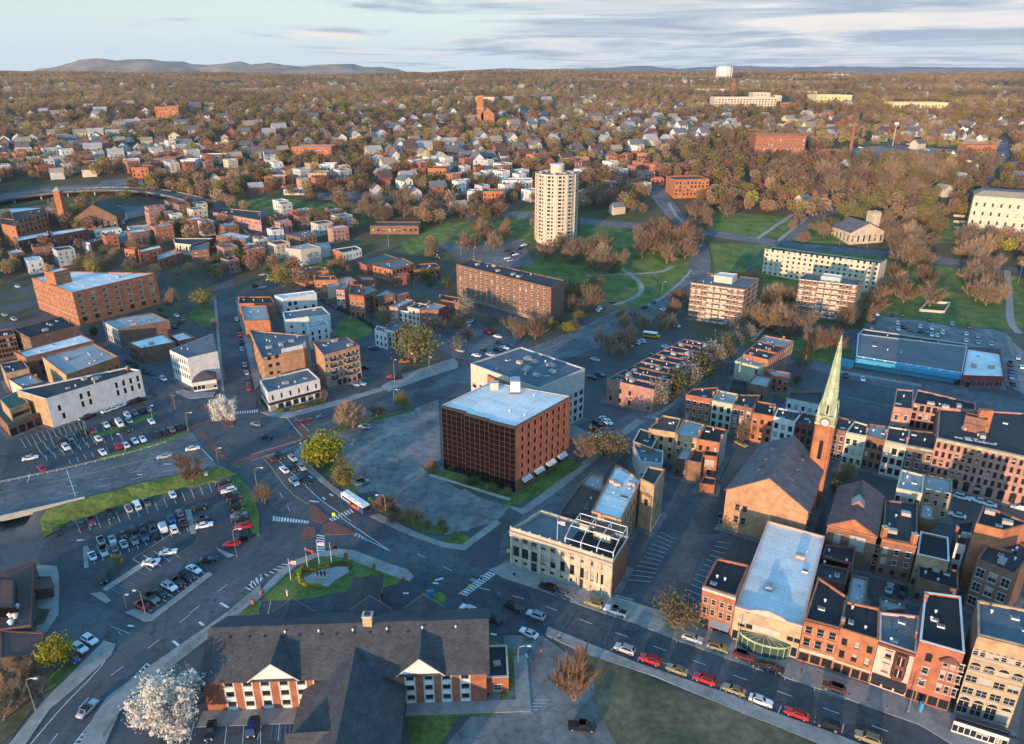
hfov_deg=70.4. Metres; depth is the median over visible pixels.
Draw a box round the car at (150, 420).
[147,418,155,424]
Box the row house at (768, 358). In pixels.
[743,347,776,375]
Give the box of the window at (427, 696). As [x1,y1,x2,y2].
[426,694,433,698]
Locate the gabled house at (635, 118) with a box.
[627,116,640,125]
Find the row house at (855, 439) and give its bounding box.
[840,421,868,468]
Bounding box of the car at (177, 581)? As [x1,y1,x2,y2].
[169,576,185,586]
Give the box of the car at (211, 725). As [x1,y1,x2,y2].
[204,719,216,740]
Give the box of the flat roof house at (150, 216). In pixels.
[144,208,160,226]
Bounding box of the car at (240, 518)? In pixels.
[231,515,248,523]
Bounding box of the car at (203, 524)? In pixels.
[195,521,213,529]
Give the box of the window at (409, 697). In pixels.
[407,695,414,699]
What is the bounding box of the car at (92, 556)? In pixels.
[87,551,97,560]
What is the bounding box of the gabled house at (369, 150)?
[363,144,382,157]
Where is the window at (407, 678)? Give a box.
[406,677,413,680]
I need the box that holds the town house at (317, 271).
[292,266,328,286]
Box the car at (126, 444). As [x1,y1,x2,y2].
[121,441,130,447]
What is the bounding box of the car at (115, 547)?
[109,543,119,552]
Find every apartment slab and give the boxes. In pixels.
[456,259,564,323]
[762,247,886,291]
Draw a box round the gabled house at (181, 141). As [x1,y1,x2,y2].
[176,138,191,146]
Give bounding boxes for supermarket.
[841,333,966,382]
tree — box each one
[0,662,10,682]
[0,672,10,693]
[0,675,30,709]
[0,689,18,720]
[3,666,34,683]
[8,656,46,681]
[9,667,31,689]
[15,253,24,266]
[24,673,44,696]
[30,629,78,672]
[31,250,44,258]
[44,259,53,265]
[68,255,84,269]
[82,255,98,270]
[86,251,101,259]
[88,325,99,336]
[90,258,109,271]
[98,244,109,255]
[100,255,113,267]
[106,248,120,259]
[108,548,125,565]
[117,664,205,743]
[119,258,138,268]
[155,213,164,224]
[161,287,179,309]
[168,449,203,480]
[172,217,182,233]
[178,213,189,220]
[179,217,191,232]
[188,288,215,308]
[200,255,216,267]
[204,394,237,421]
[209,316,219,329]
[210,242,219,253]
[210,249,228,265]
[217,261,227,274]
[218,236,234,243]
[220,239,233,243]
[227,244,246,262]
[252,480,272,504]
[297,428,353,467]
[308,206,316,216]
[312,210,326,220]
[319,389,328,398]
[325,252,351,275]
[327,215,347,225]
[328,459,352,486]
[331,458,348,469]
[333,398,370,427]
[333,399,360,418]
[337,468,355,486]
[338,200,351,212]
[352,207,363,219]
[357,197,370,208]
[360,193,372,204]
[361,202,378,218]
[365,402,388,416]
[370,193,385,204]
[370,493,398,514]
[373,207,389,220]
[374,201,392,218]
[375,305,392,322]
[380,317,443,362]
[385,509,398,522]
[388,195,399,205]
[391,387,411,409]
[393,199,412,216]
[393,505,401,516]
[399,513,409,522]
[400,188,417,205]
[400,507,425,525]
[417,265,431,279]
[419,199,432,210]
[421,518,432,528]
[422,458,438,472]
[429,316,448,332]
[430,198,443,210]
[436,517,448,527]
[441,276,451,286]
[441,525,450,533]
[445,199,459,210]
[446,312,468,331]
[447,334,464,350]
[449,202,458,216]
[455,203,465,217]
[455,326,475,341]
[456,230,479,249]
[456,299,478,320]
[457,286,476,318]
[457,476,469,485]
[460,203,476,217]
[469,200,480,209]
[469,218,484,231]
[469,475,480,484]
[471,232,483,246]
[473,216,494,231]
[478,225,489,232]
[480,227,494,241]
[484,231,502,248]
[485,481,497,492]
[494,224,512,239]
[498,314,523,332]
[501,218,510,228]
[502,485,511,494]
[511,322,527,337]
[523,319,549,339]
[525,319,536,334]
[526,314,552,328]
[536,241,555,260]
[540,236,563,251]
[546,637,600,701]
[550,320,560,328]
[557,311,567,321]
[558,241,575,256]
[560,320,576,330]
[561,243,580,262]
[564,279,577,298]
[564,292,583,310]
[567,275,591,302]
[569,236,597,260]
[569,433,598,457]
[570,319,579,329]
[571,307,582,317]
[573,314,583,321]
[578,424,632,462]
[579,282,606,308]
[582,272,606,289]
[583,249,599,269]
[586,231,615,250]
[588,249,615,274]
[588,289,605,305]
[592,241,618,257]
[592,249,619,271]
[593,327,618,351]
[611,325,638,341]
[611,339,629,358]
[612,303,633,317]
[613,248,629,269]
[615,313,634,330]
[618,333,640,350]
[628,308,642,323]
[631,222,651,241]
[632,237,654,256]
[633,231,651,248]
[635,314,653,327]
[640,216,667,236]
[644,231,666,253]
[644,375,671,408]
[650,215,676,239]
[651,573,707,638]
[654,234,675,249]
[654,311,668,322]
[655,317,670,332]
[659,242,677,263]
[660,240,684,258]
[660,364,691,396]
[661,312,678,329]
[663,298,681,314]
[666,217,678,230]
[668,286,686,302]
[671,218,695,246]
[672,234,701,258]
[679,219,696,228]
[679,356,708,389]
[681,217,702,228]
[683,289,689,303]
[684,226,704,240]
[686,200,698,216]
[688,204,703,217]
[689,348,718,380]
[690,227,705,248]
[694,197,708,207]
[698,203,714,216]
[698,213,712,229]
[706,330,728,367]
[714,330,738,362]
[717,202,735,216]
[719,196,739,213]
[726,322,749,338]
[727,316,746,330]
[728,327,744,349]
[729,424,751,441]
[731,196,742,209]
[734,417,758,437]
[740,299,771,325]
[743,267,764,288]
[743,321,758,337]
[754,304,773,326]
[756,294,775,307]
[757,287,769,300]
[758,292,776,307]
[764,313,785,332]
[765,281,790,302]
[765,301,794,329]
[766,161,785,177]
[769,284,791,301]
[771,283,797,304]
[771,296,796,312]
[771,314,795,337]
[780,151,804,167]
[780,165,806,185]
[781,311,804,327]
[785,303,804,319]
[787,217,797,229]
[789,308,819,334]
[792,173,825,193]
[792,372,802,385]
[795,228,811,243]
[803,151,830,165]
[803,324,822,345]
[804,327,826,350]
[806,169,824,183]
[807,221,820,230]
[813,158,843,177]
[814,221,832,231]
[815,147,835,161]
[816,157,843,172]
[816,324,850,353]
[817,168,835,184]
[818,224,831,237]
[821,214,832,222]
[823,171,849,193]
[824,477,843,494]
[825,218,839,228]
[829,466,848,481]
[834,144,851,161]
[834,197,858,214]
[836,457,860,481]
[837,302,860,319]
[838,305,859,327]
[840,170,861,189]
[841,164,861,179]
[842,208,865,221]
[843,200,866,218]
[844,158,867,173]
[847,152,868,164]
[847,173,871,193]
[854,158,874,174]
[856,200,876,216]
[857,301,876,323]
[859,290,892,311]
[861,187,884,210]
[861,298,884,317]
[862,282,894,304]
[865,209,898,229]
[868,278,892,296]
[871,161,885,181]
[872,170,892,183]
[878,179,899,195]
[878,219,908,240]
[880,226,904,244]
[881,155,907,177]
[882,271,906,292]
[884,233,909,251]
[885,260,909,279]
[886,279,925,302]
[887,238,933,266]
[888,153,910,165]
[893,269,909,286]
[898,231,929,251]
[899,219,924,239]
[901,177,921,198]
[901,227,930,247]
[905,167,924,180]
[908,157,930,169]
[911,175,932,194]
[911,200,936,221]
[913,248,940,266]
[914,263,934,280]
[917,224,941,245]
[917,263,942,289]
[918,171,936,185]
[918,202,940,225]
[918,277,951,306]
[920,159,937,172]
[923,163,948,184]
[923,212,953,233]
[924,156,937,164]
[925,204,945,215]
[926,210,943,227]
[927,180,942,198]
[936,154,961,175]
[944,168,959,181]
[951,234,990,259]
[952,223,975,240]
[954,234,973,254]
[956,259,983,278]
[957,265,987,290]
[959,164,980,178]
[959,269,995,300]
[961,230,985,244]
[963,246,994,265]
[964,249,994,268]
[965,225,984,236]
[968,264,995,282]
[973,231,996,252]
[974,284,1003,305]
[975,265,1017,290]
[979,154,1004,168]
[981,226,1000,239]
[981,252,1008,271]
[990,280,1013,301]
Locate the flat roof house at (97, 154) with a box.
[91,149,105,160]
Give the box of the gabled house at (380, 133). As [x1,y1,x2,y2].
[376,129,388,140]
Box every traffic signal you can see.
[295,413,310,440]
[498,525,509,555]
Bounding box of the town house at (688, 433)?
[673,419,704,463]
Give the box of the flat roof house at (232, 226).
[217,221,239,233]
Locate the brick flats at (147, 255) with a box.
[138,245,161,265]
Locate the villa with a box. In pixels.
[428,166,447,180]
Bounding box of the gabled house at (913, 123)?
[904,121,918,130]
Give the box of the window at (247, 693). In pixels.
[245,691,252,695]
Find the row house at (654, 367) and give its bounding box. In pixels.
[633,361,684,397]
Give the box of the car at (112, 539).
[107,534,116,543]
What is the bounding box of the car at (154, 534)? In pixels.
[150,530,159,538]
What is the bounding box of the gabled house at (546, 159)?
[538,154,555,166]
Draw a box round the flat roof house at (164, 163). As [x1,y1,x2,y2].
[162,160,174,169]
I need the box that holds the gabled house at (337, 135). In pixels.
[332,132,347,143]
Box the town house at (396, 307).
[389,298,413,322]
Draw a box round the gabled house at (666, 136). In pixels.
[659,133,674,144]
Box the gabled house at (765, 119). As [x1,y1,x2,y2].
[762,116,776,123]
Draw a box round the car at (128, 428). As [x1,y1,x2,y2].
[124,425,132,431]
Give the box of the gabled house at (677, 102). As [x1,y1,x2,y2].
[672,100,682,108]
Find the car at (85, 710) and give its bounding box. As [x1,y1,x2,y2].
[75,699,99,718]
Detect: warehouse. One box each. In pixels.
[0,328,18,360]
[118,204,165,218]
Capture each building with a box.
[0,218,18,246]
[0,359,29,390]
[0,391,42,436]
[9,373,44,392]
[12,231,51,252]
[13,316,80,350]
[15,334,93,377]
[17,366,145,426]
[42,343,120,382]
[102,313,171,346]
[128,333,175,364]
[169,333,221,386]
[170,332,194,346]
[190,242,210,263]
[238,296,275,317]
[241,305,270,337]
[274,290,317,313]
[283,306,331,334]
[286,230,316,245]
[470,347,584,425]
[487,368,509,384]
[558,483,600,520]
[581,472,603,490]
[632,444,662,477]
[698,558,748,635]
[785,391,822,415]
[797,577,847,669]
[807,94,851,104]
[831,600,879,682]
[869,612,919,695]
[894,469,923,508]
[904,591,965,710]
[909,531,949,586]
[911,565,958,603]
[918,474,952,520]
[948,521,975,570]
[953,600,1023,727]
[959,504,1023,589]
[963,542,1023,610]
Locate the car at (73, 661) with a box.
[64,652,80,664]
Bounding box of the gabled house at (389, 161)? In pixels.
[378,156,396,167]
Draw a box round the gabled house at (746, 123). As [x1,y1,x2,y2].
[739,121,749,128]
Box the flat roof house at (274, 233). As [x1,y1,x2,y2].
[267,225,284,240]
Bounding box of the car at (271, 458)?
[267,455,276,462]
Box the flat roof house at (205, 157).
[201,153,214,164]
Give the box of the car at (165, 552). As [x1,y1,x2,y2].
[158,548,177,556]
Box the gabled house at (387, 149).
[382,144,397,156]
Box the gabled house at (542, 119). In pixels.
[538,116,548,124]
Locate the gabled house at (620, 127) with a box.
[617,124,632,136]
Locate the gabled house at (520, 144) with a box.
[511,141,525,152]
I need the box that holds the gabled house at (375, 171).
[373,167,380,179]
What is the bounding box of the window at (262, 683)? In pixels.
[261,682,268,685]
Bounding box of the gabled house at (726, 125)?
[717,123,732,133]
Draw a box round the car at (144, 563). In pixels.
[141,558,160,566]
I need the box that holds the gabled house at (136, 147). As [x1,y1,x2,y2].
[133,142,146,155]
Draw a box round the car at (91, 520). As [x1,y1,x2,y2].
[87,516,95,525]
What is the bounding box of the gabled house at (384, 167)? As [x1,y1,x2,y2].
[378,163,393,175]
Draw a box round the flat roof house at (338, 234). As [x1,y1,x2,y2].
[327,225,349,243]
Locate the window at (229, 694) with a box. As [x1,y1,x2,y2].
[226,692,234,696]
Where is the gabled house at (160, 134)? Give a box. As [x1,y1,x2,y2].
[153,130,165,141]
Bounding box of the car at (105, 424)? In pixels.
[102,421,110,427]
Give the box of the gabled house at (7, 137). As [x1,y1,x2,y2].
[0,133,12,142]
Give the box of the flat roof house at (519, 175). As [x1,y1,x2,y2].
[512,172,525,177]
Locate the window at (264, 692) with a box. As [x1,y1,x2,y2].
[262,691,270,695]
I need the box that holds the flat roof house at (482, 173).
[474,171,488,183]
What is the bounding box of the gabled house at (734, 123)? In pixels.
[731,121,741,132]
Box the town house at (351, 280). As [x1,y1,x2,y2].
[338,276,357,284]
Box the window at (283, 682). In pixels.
[280,681,287,684]
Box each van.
[97,567,108,583]
[114,417,123,427]
[158,521,168,533]
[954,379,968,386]
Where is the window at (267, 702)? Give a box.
[264,700,271,704]
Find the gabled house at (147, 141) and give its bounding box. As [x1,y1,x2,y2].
[139,136,152,146]
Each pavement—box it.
[9,641,115,743]
[36,565,58,632]
[80,584,260,743]
[126,572,212,621]
[175,389,214,398]
[196,707,297,726]
[214,299,223,389]
[236,300,260,389]
[253,549,381,602]
[262,379,413,417]
[294,438,341,496]
[335,548,413,581]
[371,514,500,550]
[382,358,457,390]
[405,655,530,715]
[488,562,762,670]
[503,419,644,514]
[545,627,762,720]
[569,425,603,453]
[644,371,716,418]
[645,270,692,308]
[668,203,684,223]
[756,214,792,238]
[763,657,988,743]
[763,708,859,743]
[777,216,808,240]
[840,370,921,386]
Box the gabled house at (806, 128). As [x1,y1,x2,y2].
[795,126,812,134]
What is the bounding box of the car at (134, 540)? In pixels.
[130,535,139,545]
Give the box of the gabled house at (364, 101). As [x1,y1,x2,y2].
[360,99,368,105]
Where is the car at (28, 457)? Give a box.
[22,455,38,460]
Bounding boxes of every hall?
[50,227,89,247]
[131,165,155,177]
[173,238,214,255]
[200,153,228,163]
[822,480,884,570]
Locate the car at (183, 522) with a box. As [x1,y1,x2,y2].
[179,518,187,527]
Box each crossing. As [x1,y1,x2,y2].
[190,419,214,427]
[198,430,228,459]
[232,435,307,462]
[289,417,308,435]
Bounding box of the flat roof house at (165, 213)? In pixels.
[160,210,173,220]
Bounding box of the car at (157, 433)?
[153,430,161,436]
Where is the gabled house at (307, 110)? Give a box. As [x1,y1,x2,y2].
[299,108,309,116]
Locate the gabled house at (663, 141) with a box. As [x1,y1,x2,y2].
[656,138,670,149]
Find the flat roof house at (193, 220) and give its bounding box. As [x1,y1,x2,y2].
[185,215,203,232]
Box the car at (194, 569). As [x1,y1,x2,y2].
[186,564,201,574]
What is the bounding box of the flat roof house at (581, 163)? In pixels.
[574,159,590,168]
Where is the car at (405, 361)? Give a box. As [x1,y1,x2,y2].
[399,359,409,362]
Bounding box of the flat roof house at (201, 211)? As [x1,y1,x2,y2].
[187,206,208,218]
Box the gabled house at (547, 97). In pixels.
[541,96,552,103]
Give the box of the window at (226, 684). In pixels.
[225,683,232,686]
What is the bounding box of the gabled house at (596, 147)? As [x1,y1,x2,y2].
[587,143,603,155]
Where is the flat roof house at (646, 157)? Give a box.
[637,154,650,159]
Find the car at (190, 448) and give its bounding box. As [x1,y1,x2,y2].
[185,445,199,451]
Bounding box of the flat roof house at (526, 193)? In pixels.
[521,188,534,202]
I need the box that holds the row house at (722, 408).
[709,389,738,431]
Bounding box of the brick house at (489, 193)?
[483,189,503,205]
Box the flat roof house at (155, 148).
[147,146,162,152]
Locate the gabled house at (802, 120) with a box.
[794,118,806,128]
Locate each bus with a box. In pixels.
[341,489,370,514]
[643,330,659,338]
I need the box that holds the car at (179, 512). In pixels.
[175,509,183,517]
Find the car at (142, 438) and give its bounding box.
[138,435,146,442]
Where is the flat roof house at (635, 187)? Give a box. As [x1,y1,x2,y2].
[627,182,640,195]
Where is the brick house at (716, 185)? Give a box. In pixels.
[707,184,719,189]
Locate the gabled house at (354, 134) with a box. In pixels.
[349,130,362,142]
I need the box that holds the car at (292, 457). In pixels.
[287,454,297,461]
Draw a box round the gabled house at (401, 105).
[397,103,405,113]
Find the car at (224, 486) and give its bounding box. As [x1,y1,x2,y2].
[218,483,234,490]
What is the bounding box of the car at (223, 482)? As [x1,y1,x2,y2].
[215,479,231,486]
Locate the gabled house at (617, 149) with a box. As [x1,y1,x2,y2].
[608,144,622,154]
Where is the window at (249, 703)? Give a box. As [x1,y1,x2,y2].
[246,701,254,705]
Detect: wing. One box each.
[0,630,46,671]
[141,118,164,123]
[313,336,361,389]
[355,253,397,274]
[591,464,640,535]
[694,89,728,94]
[748,92,769,96]
[770,95,781,101]
[777,102,795,107]
[813,555,850,592]
[819,544,855,594]
[847,574,867,604]
[874,499,918,581]
[878,596,905,613]
[908,389,975,431]
[917,502,934,543]
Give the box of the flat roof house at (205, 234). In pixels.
[197,219,215,236]
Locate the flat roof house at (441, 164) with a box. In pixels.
[434,162,449,171]
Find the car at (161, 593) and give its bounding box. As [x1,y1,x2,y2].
[152,587,168,598]
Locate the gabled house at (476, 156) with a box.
[469,151,484,164]
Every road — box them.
[0,166,269,197]
[99,178,144,187]
[318,191,448,204]
[465,206,490,221]
[985,137,1009,182]
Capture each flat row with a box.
[180,158,200,168]
[467,189,482,202]
[501,178,532,190]
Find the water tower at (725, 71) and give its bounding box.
[716,65,732,81]
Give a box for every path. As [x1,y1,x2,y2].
[586,265,674,275]
[613,268,643,304]
[750,328,764,341]
[1004,270,1022,333]
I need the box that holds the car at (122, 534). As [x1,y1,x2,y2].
[118,530,127,539]
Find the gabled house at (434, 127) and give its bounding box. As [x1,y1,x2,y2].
[430,124,441,135]
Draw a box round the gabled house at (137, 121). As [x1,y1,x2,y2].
[133,120,146,129]
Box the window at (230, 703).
[228,702,236,705]
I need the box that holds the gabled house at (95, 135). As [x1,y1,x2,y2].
[88,131,99,140]
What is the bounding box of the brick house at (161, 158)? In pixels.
[153,156,181,166]
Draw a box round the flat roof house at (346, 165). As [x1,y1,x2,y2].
[337,163,350,168]
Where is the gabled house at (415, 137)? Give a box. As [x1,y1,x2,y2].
[407,135,420,138]
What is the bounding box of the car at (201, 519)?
[192,515,209,523]
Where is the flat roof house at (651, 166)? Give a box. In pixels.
[644,162,662,176]
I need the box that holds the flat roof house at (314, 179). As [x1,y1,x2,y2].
[310,175,326,189]
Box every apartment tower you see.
[688,272,758,325]
[795,270,863,320]
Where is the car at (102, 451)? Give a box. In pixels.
[98,448,106,455]
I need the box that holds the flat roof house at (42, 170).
[34,164,52,177]
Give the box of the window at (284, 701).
[283,700,290,703]
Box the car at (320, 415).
[316,413,328,418]
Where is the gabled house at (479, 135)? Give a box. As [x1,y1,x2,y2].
[474,130,487,144]
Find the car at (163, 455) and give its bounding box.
[156,452,171,459]
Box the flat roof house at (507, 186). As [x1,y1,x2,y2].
[498,181,513,196]
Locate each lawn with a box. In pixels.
[0,691,39,743]
[36,608,49,625]
[40,467,258,537]
[45,662,77,692]
[89,412,155,437]
[99,430,190,458]
[187,307,215,326]
[227,197,335,219]
[238,599,259,614]
[259,249,290,270]
[261,557,369,600]
[301,257,344,274]
[307,453,359,494]
[318,408,414,435]
[333,316,372,340]
[346,202,379,226]
[351,560,405,587]
[370,504,444,534]
[398,356,445,374]
[400,218,534,254]
[405,640,511,743]
[419,592,447,604]
[427,472,489,494]
[432,469,517,498]
[443,530,469,543]
[474,310,516,330]
[503,494,528,506]
[503,648,514,698]
[505,211,534,221]
[518,458,582,498]
[521,224,690,307]
[560,297,617,323]
[587,654,817,743]
[697,210,790,236]
[709,243,762,272]
[718,330,851,365]
[751,244,1023,329]
[774,389,798,399]
[801,216,844,242]
[858,141,956,146]
[933,218,965,242]
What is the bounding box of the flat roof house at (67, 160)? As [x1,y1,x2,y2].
[61,157,72,162]
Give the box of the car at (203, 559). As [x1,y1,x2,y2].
[197,556,216,564]
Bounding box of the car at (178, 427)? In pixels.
[174,424,182,430]
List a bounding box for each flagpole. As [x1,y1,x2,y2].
[288,560,295,578]
[305,549,312,567]
[316,540,323,564]
[329,543,336,561]
[557,519,564,538]
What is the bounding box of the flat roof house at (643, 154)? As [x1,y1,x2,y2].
[637,151,650,159]
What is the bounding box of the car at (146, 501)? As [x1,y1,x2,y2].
[142,497,151,506]
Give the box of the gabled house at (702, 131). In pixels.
[696,126,710,139]
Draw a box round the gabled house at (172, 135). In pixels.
[168,130,179,141]
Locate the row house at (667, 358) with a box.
[650,354,698,387]
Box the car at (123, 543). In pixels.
[119,539,128,548]
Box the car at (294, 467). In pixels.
[288,464,298,471]
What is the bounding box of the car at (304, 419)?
[299,417,312,422]
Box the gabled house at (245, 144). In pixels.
[236,140,252,152]
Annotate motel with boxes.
[370,221,420,233]
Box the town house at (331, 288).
[327,282,338,298]
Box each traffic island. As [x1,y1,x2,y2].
[83,546,88,567]
[90,592,110,603]
[102,564,142,590]
[185,509,196,533]
[201,407,232,427]
[217,548,233,557]
[300,525,315,539]
[308,504,328,522]
[322,521,354,534]
[401,468,424,480]
[448,489,475,501]
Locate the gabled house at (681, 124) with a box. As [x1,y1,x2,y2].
[674,120,688,129]
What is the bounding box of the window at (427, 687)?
[425,685,432,689]
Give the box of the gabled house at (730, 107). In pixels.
[722,104,732,112]
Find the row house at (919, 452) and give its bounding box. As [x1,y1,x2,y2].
[901,429,935,474]
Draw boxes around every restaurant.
[0,560,38,631]
[260,368,320,411]
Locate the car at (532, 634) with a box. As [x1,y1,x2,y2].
[518,626,538,639]
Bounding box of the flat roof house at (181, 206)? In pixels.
[173,201,190,216]
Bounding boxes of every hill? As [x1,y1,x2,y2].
[34,58,431,74]
[442,65,1023,73]
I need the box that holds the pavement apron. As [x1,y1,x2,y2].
[0,306,1023,743]
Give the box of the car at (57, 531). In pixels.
[53,526,62,535]
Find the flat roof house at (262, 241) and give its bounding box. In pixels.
[252,236,268,249]
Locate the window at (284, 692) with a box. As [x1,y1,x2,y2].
[281,690,289,694]
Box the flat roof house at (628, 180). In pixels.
[626,178,641,183]
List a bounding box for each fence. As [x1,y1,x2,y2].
[3,441,165,481]
[103,594,250,736]
[916,309,1012,332]
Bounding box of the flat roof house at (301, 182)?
[296,177,309,187]
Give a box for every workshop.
[82,236,102,250]
[93,226,121,236]
[118,231,126,243]
[285,243,321,265]
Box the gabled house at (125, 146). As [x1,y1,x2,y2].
[118,141,130,152]
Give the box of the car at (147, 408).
[145,406,152,411]
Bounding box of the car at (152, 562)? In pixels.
[147,558,158,567]
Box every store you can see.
[859,329,966,346]
[959,348,1004,387]
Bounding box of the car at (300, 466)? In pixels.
[296,463,306,470]
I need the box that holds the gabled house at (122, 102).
[116,101,126,111]
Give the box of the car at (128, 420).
[125,417,132,423]
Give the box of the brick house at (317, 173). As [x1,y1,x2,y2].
[308,171,329,184]
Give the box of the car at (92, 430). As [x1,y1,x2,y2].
[88,427,96,433]
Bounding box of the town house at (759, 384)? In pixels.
[747,374,771,401]
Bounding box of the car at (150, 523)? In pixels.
[147,519,155,528]
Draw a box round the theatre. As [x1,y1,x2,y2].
[730,521,824,659]
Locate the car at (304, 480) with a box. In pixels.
[299,476,309,484]
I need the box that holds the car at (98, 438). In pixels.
[94,435,102,441]
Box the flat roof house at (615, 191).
[600,188,618,203]
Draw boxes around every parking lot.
[0,389,187,483]
[37,484,252,620]
[158,725,292,743]
[201,568,545,644]
[327,399,508,534]
[425,317,520,360]
[438,240,534,267]
[447,635,615,743]
[618,527,738,611]
[827,374,978,425]
[852,145,955,159]
[863,314,1023,393]
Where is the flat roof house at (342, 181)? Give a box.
[333,177,347,187]
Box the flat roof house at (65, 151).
[58,148,73,157]
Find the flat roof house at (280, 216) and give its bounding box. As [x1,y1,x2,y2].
[273,214,289,224]
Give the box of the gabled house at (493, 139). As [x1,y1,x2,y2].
[488,135,502,146]
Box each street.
[0,432,217,521]
[51,460,320,743]
[90,326,203,419]
[213,272,264,417]
[285,446,949,743]
[299,307,659,436]
[317,296,436,389]
[498,327,756,557]
[503,210,1023,275]
[644,445,758,638]
[647,186,710,312]
[735,202,865,273]
[801,358,1023,412]
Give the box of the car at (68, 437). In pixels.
[65,434,73,440]
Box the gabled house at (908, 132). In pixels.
[901,130,912,138]
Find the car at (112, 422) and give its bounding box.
[109,419,116,425]
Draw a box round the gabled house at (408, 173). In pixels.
[397,169,417,182]
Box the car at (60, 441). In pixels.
[57,438,64,444]
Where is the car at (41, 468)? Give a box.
[37,465,46,472]
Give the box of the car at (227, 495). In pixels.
[223,491,239,498]
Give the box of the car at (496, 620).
[488,613,502,625]
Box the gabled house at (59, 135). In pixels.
[56,133,68,142]
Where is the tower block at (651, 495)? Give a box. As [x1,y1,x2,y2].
[637,466,664,531]
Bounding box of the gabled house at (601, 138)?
[598,134,610,145]
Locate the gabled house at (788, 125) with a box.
[783,124,795,129]
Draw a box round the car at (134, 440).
[130,437,138,444]
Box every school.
[12,207,50,235]
[292,144,336,161]
[373,258,413,282]
[749,133,805,157]
[885,102,948,110]
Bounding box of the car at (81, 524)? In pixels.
[76,519,85,528]
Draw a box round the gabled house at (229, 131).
[225,126,234,137]
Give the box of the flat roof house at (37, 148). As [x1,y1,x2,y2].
[34,146,45,153]
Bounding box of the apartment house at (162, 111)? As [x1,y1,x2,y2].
[154,106,186,121]
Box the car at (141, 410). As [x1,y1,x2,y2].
[138,408,145,413]
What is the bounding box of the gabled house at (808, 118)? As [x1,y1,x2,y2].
[799,115,810,121]
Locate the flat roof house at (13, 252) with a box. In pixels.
[7,248,24,265]
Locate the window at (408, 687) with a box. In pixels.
[407,685,413,689]
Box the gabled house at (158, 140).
[154,137,167,146]
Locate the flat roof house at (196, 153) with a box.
[183,149,200,157]
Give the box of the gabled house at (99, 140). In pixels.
[90,138,106,150]
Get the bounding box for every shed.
[0,206,51,218]
[283,188,309,194]
[315,242,331,257]
[358,276,376,288]
[729,379,747,393]
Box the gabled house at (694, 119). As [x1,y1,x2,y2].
[687,116,697,124]
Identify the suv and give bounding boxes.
[61,442,70,450]
[70,640,88,654]
[78,429,86,436]
[81,632,98,645]
[96,535,105,545]
[98,545,108,557]
[105,508,114,519]
[113,442,122,449]
[123,411,131,417]
[124,504,133,513]
[127,525,136,534]
[131,408,138,415]
[132,499,141,510]
[133,599,149,610]
[134,397,145,402]
[139,530,149,541]
[143,591,160,604]
[159,375,166,381]
[161,579,177,591]
[167,426,175,432]
[167,513,175,523]
[169,524,178,533]
[178,569,194,581]
[180,422,188,428]
[191,502,207,511]
[221,485,236,494]
[222,538,240,548]
[228,502,245,510]
[234,520,252,530]
[234,531,251,539]
[245,716,254,736]
[246,715,259,737]
[250,421,262,426]
[259,433,272,439]
[275,450,284,459]
[288,476,299,485]
[354,478,370,486]
[358,423,371,429]
[368,345,377,349]
[391,374,402,379]
[459,603,476,608]
[485,351,495,355]
[493,347,502,351]
[495,340,504,344]
[503,599,523,612]
[505,342,514,346]
[525,609,545,621]
[538,582,557,592]
[555,587,574,599]
[584,597,603,609]
[591,419,603,426]
[594,371,605,376]
[601,418,612,425]
[614,642,635,655]
[639,652,661,666]
[681,630,703,644]
[693,671,716,686]
[706,639,728,653]
[733,648,755,661]
[814,716,841,732]
[821,680,846,695]
[854,729,881,743]
[952,491,970,501]
[1007,360,1012,366]
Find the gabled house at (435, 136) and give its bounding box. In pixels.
[429,133,442,143]
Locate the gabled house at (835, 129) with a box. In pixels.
[826,126,837,136]
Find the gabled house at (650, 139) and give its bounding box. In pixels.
[642,133,658,145]
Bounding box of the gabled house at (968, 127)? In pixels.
[960,125,972,129]
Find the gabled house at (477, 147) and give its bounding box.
[472,144,485,151]
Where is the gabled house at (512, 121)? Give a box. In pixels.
[505,118,519,129]
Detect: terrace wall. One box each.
[953,214,967,217]
[953,220,966,223]
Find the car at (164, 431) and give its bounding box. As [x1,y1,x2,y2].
[160,428,168,434]
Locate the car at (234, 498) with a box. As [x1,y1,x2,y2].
[226,495,242,502]
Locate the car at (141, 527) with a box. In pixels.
[137,523,146,531]
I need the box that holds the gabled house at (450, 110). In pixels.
[447,107,456,117]
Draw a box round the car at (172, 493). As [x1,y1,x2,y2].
[168,490,176,498]
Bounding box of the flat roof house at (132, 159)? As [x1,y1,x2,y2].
[123,158,140,164]
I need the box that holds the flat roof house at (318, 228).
[311,220,332,236]
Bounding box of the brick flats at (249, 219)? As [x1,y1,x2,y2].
[208,208,261,230]
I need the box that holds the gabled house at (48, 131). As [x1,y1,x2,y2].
[46,129,55,135]
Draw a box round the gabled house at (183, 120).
[174,118,187,127]
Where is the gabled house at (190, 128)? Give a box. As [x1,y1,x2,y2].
[185,124,201,135]
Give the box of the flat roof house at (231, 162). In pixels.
[223,158,238,168]
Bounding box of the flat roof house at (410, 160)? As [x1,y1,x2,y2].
[407,158,422,165]
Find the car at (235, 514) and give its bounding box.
[230,511,247,518]
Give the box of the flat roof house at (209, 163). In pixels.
[202,160,213,168]
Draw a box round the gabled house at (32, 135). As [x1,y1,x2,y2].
[29,132,40,142]
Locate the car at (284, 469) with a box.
[279,466,289,473]
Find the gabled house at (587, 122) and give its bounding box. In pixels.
[582,119,593,128]
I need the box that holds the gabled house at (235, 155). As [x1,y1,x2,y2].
[228,151,243,162]
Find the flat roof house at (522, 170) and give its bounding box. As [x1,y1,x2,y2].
[513,168,528,177]
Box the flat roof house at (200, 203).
[192,201,207,210]
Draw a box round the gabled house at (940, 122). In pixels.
[927,119,943,130]

